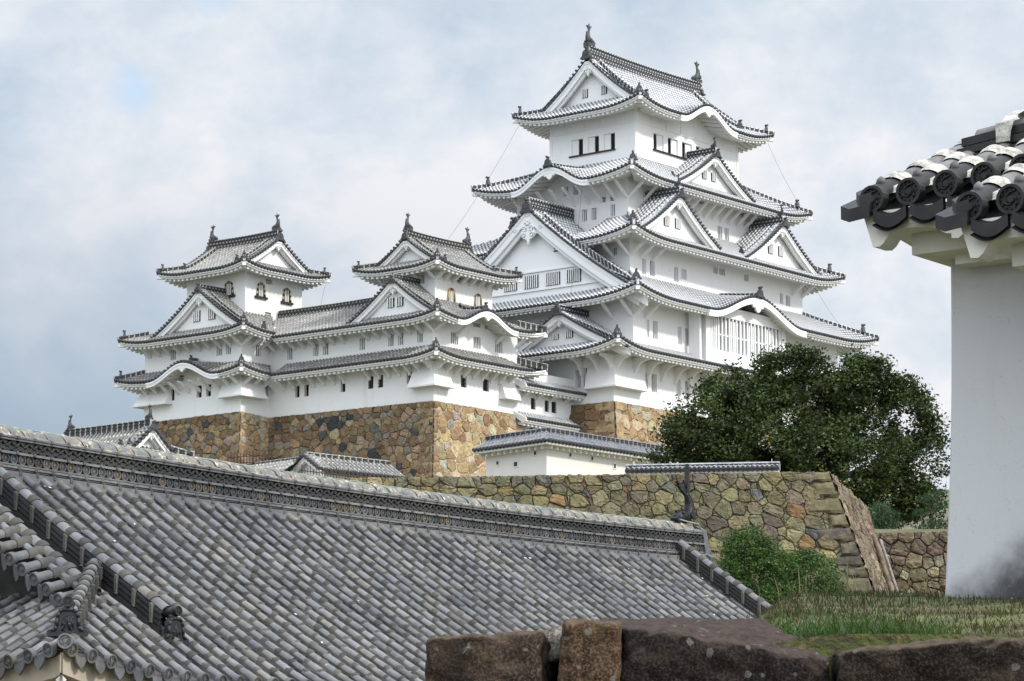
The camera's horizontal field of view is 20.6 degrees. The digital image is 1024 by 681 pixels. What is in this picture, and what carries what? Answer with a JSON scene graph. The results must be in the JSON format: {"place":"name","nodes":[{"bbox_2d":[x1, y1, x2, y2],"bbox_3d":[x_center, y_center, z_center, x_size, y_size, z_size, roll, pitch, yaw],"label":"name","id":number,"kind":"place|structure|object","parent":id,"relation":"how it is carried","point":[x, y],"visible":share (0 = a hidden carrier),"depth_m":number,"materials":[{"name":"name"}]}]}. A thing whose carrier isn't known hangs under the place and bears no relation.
{"place":"outdoors","nodes":[
{"label":"outdoors","id":0,"kind":"place"},
{"bbox_2d":[0,0,1023,488],"label":"sky","id":1,"kind":"structure","parent":0,"point":[130,130],"materials":[{"name":"white"}]},
{"bbox_2d":[739,544,1023,638],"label":"grass","id":2,"kind":"structure","parent":0,"point":[854,625],"depth_m":13.23,"materials":[{"name":"green plant"}]},
{"bbox_2d":[759,594,1023,680],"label":"grass bank","id":3,"kind":"structure","parent":0,"point":[828,646],"depth_m":11.77,"materials":[{"name":"green plant"}]},
{"bbox_2d":[593,616,829,680],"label":"parapet rock","id":4,"kind":"object","parent":3,"relation":"on","point":[681,648],"visible":0.69,"depth_m":10.44,"materials":[{"name":"brown stone"}]},
{"bbox_2d":[831,636,1023,680],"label":"parapet rock","id":5,"kind":"object","parent":3,"relation":"on","point":[972,658],"visible":0.91,"depth_m":10.34,"materials":[{"name":"brown stone"}]},
{"bbox_2d":[841,110,1023,600],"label":"wall","id":6,"kind":"structure","parent":3,"relation":"on","point":[970,232],"depth_m":16.46,"materials":[{"name":"paint"}]},
{"bbox_3d":[1.250,2.337,10.865,2.900,1.900,0.500,0,-9,0],"label":"retaining wall","id":7,"kind":"object","parent":3,"relation":"on","visible":0},
{"bbox_2d":[425,630,558,680],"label":"parapet rock","id":8,"kind":"object","parent":7,"relation":"on","point":[518,655],"visible":0.85,"depth_m":10.45,"materials":[{"name":"brown stone"}]},
{"bbox_2d":[543,626,561,662],"bbox_3d":[0.165,1.177,10.852,0.098,0.156,0.326,-1,-9,6],"label":"parapet rock","id":9,"kind":"object","parent":8,"relation":"on","point":[553,634],"visible":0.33,"depth_m":10.70,"materials":[{"name":"grey stone"}]},
{"bbox_2d":[557,618,622,680],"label":"parapet rock","id":10,"kind":"object","parent":7,"relation":"on","point":[590,650],"visible":0.8,"depth_m":10.45,"materials":[{"name":"brown stone"}]},
{"bbox_2d":[859,489,948,592],"bbox_3d":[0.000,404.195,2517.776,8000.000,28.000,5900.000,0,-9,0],"label":"ground","id":11,"kind":"structure","parent":0,"point":[908,528],"depth_m":148.05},
{"bbox_2d":[63,404,195,456],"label":"corner turret","id":12,"kind":"object","parent":11,"relation":"on","point":[145,433],"visible":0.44,"depth_m":141.73,"materials":[{"name":"tile"}]},
{"bbox_2d":[227,449,268,464],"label":"bamboo fence","id":13,"kind":"object","parent":11,"relation":"on","point":[246,456],"visible":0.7,"depth_m":143.91,"materials":[{"name":"brown wood"}]},
{"bbox_2d":[247,451,407,477],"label":"gatehouse","id":14,"kind":"object","parent":11,"relation":"on","point":[373,467],"visible":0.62,"depth_m":141.75,"materials":[{"name":"tile"}]},
{"bbox_2d":[301,464,371,477],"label":"bamboo fence","id":15,"kind":"object","parent":11,"relation":"on","point":[325,473],"visible":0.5,"depth_m":136.74,"materials":[{"name":"wood"}]},
{"bbox_2d":[155,401,522,476],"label":"stone base","id":16,"kind":"object","parent":11,"relation":"on","point":[430,439],"visible":0.35,"depth_m":200.20,"materials":[{"name":"brown stone"}]},
{"bbox_2d":[113,214,330,420],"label":"keep","id":17,"kind":"structure","parent":16,"relation":"on","point":[205,350],"depth_m":208.38,"materials":[{"name":"paint"}]},
{"bbox_2d":[264,297,374,417],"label":"corridor turret","id":18,"kind":"object","parent":16,"relation":"on","point":[308,347],"visible":0.92,"depth_m":204.51,"materials":[{"name":"paint"}]},
{"bbox_2d":[333,213,548,413],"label":"keep","id":19,"kind":"structure","parent":16,"relation":"on","point":[427,323],"depth_m":200.44,"materials":[{"name":"paint"}]},
{"bbox_2d":[0,424,771,680],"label":"tiled roof house","id":20,"kind":"structure","parent":11,"relation":"on","point":[118,562],"depth_m":34.77,"materials":[{"name":"tile"}]},
{"bbox_2d":[514,370,586,431],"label":"link turret","id":21,"kind":"object","parent":11,"relation":"on","point":[546,401],"visible":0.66,"depth_m":206.13,"materials":[{"name":"paint"}]},
{"bbox_2d":[336,471,893,593],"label":"terrace wall","id":22,"kind":"structure","parent":11,"relation":"on","point":[828,512],"depth_m":86.67,"materials":[{"name":"stone"}]},
{"bbox_2d":[472,427,713,475],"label":"roofed wall","id":23,"kind":"structure","parent":22,"relation":"on","point":[545,451],"depth_m":152.72,"materials":[{"name":"beige paint"}]},
{"bbox_2d":[625,461,780,474],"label":"coping wall","id":24,"kind":"structure","parent":22,"relation":"on","point":[723,467],"depth_m":87.91,"materials":[{"name":"grey tile"}]},
{"bbox_2d":[871,534,893,593],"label":"leaning pole","id":25,"kind":"object","parent":22,"relation":"on","point":[879,552],"visible":0.68,"depth_m":90.13,"materials":[{"name":"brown wood"}]},
{"bbox_2d":[879,539,898,591],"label":"leaning pole","id":26,"kind":"object","parent":22,"relation":"on","point":[887,562],"visible":0.71,"depth_m":90.44,"materials":[{"name":"grey wood"}]},
{"bbox_2d":[569,401,845,484],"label":"stone base","id":27,"kind":"object","parent":11,"relation":"on","point":[621,420],"visible":0.11,"depth_m":207.65,"materials":[{"name":"brown stone"}]},
{"bbox_2d":[449,24,878,427],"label":"castle keep","id":28,"kind":"structure","parent":27,"relation":"on","point":[646,244],"depth_m":218.53,"materials":[{"name":"white paint"}]},
{"bbox_2d":[712,524,792,604],"bbox_3d":[4.930,5.623,57.709,1.745,3.791,1.778,-9,-13,44],"label":"rounded bush","id":29,"kind":"object","parent":11,"relation":"on","point":[747,557],"visible":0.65,"depth_m":57.75,"materials":[{"name":"green plant"}]},
{"bbox_2d":[634,337,950,528],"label":"broadleaf tree","id":30,"kind":"object","parent":11,"relation":"on","point":[834,423],"visible":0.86,"depth_m":105.50,"materials":[{"name":"green plant"}]},
{"bbox_2d":[754,544,851,603],"bbox_3d":[5.987,5.837,57.780,1.872,3.406,2.218,-5,-11,29],"label":"rounded bush","id":31,"kind":"object","parent":11,"relation":"on","point":[804,561],"visible":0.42,"depth_m":57.87,"materials":[{"name":"green plant"}]},
{"bbox_2d":[869,499,905,528],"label":"pine tree","id":32,"kind":"object","parent":11,"relation":"on","point":[881,520],"visible":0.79,"depth_m":100.13,"materials":[{"name":"green plant"}]},
{"bbox_2d":[875,531,947,594],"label":"rubble wall","id":33,"kind":"structure","parent":11,"relation":"on","point":[906,549],"depth_m":92.43,"materials":[{"name":"beige stone"}]},
{"bbox_2d":[911,489,948,528],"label":"pine tree","id":34,"kind":"object","parent":11,"relation":"on","point":[932,523],"visible":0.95,"depth_m":99.26,"materials":[{"name":"green plant"}]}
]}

